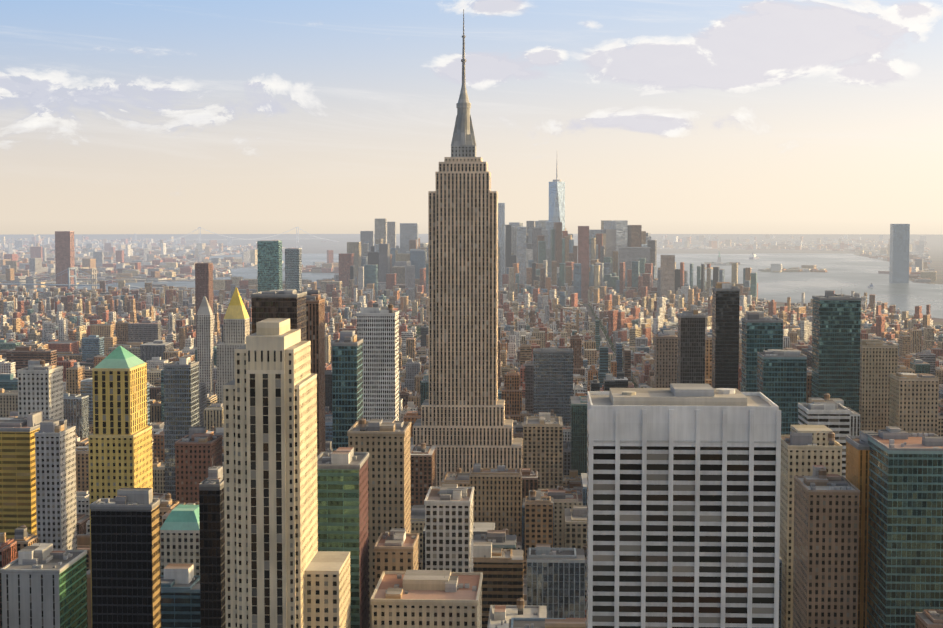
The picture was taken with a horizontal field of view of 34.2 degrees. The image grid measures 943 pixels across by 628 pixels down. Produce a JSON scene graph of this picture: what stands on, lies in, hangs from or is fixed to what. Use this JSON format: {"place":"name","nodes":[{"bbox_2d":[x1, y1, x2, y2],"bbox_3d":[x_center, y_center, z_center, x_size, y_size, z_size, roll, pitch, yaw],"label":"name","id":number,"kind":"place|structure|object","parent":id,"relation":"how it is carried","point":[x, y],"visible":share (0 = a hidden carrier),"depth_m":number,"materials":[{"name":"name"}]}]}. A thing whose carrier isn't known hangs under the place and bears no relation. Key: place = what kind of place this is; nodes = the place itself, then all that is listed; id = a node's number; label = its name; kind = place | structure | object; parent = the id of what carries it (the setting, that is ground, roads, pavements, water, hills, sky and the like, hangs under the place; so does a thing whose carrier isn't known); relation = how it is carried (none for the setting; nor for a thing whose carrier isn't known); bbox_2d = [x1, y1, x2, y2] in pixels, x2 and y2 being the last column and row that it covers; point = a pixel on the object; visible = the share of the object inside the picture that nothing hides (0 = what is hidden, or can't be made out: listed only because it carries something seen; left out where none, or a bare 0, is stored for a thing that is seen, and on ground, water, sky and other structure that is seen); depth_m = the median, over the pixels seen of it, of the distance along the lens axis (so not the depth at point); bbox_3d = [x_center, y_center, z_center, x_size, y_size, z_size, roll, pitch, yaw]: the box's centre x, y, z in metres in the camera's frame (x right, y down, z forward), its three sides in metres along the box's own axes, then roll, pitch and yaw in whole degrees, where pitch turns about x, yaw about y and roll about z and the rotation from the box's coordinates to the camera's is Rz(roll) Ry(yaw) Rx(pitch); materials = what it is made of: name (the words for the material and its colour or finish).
{"place":"outdoors","nodes":[
{"label":"outdoors","id":0,"kind":"place"},
{"bbox_2d":[0,234,942,371],"bbox_3d":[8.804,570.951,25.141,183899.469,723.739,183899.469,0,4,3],"label":"ground","id":1,"kind":"structure","parent":0,"point":[310,244],"depth_m":19662.02,"materials":[{"name":"grey"}]},
{"bbox_2d":[28,262,793,387],"bbox_3d":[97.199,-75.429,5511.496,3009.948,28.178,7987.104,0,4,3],"label":"trees","id":2,"kind":"object","parent":1,"relation":"on","point":[418,330],"depth_m":3583.52,"materials":[{"name":"green plant"}]},
{"bbox_2d":[0,227,888,288],"bbox_3d":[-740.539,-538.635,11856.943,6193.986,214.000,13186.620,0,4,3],"label":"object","id":3,"kind":"object","parent":1,"relation":"on","point":[93,279],"visible":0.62,"depth_m":5946.83,"materials":[{"name":"grey metal"}]},
{"bbox_2d":[0,234,936,288],"bbox_3d":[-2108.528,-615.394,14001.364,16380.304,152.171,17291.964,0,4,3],"label":"boroughs","id":4,"kind":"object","parent":1,"relation":"on","point":[24,258],"visible":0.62,"depth_m":10161.81,"materials":[{"name":"grey concrete"}]},
{"bbox_2d":[0,9,942,627],"bbox_3d":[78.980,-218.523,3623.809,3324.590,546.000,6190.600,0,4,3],"label":"skyscrapers","id":5,"kind":"structure","parent":1,"relation":"on","point":[708,505],"depth_m":730.53,"materials":[{"name":"beige concrete"}]},
{"bbox_2d":[0,220,942,627],"bbox_3d":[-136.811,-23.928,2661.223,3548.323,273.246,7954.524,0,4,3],"label":"city buildings","id":6,"kind":"structure","parent":1,"relation":"on","point":[530,538],"depth_m":2594.92,"materials":[{"name":"concrete"}]},
{"bbox_2d":[329,322,622,368],"bbox_3d":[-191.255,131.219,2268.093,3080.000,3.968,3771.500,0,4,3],"label":"street","id":7,"kind":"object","parent":1,"relation":"on","point":[600,328],"depth_m":3496.42,"materials":[{"name":"grey asphalt"}]},
{"bbox_2d":[0,0,942,234],"label":"sky","id":8,"kind":"structure","parent":0,"point":[117,116],"materials":[{"name":"blue"}]},
{"bbox_2d":[6,253,942,318],"bbox_3d":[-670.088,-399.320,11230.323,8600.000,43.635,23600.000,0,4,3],"label":"harbour water","id":9,"kind":"structure","parent":0,"point":[846,274],"depth_m":7262.03,"materials":[{"name":"grey liquid"}]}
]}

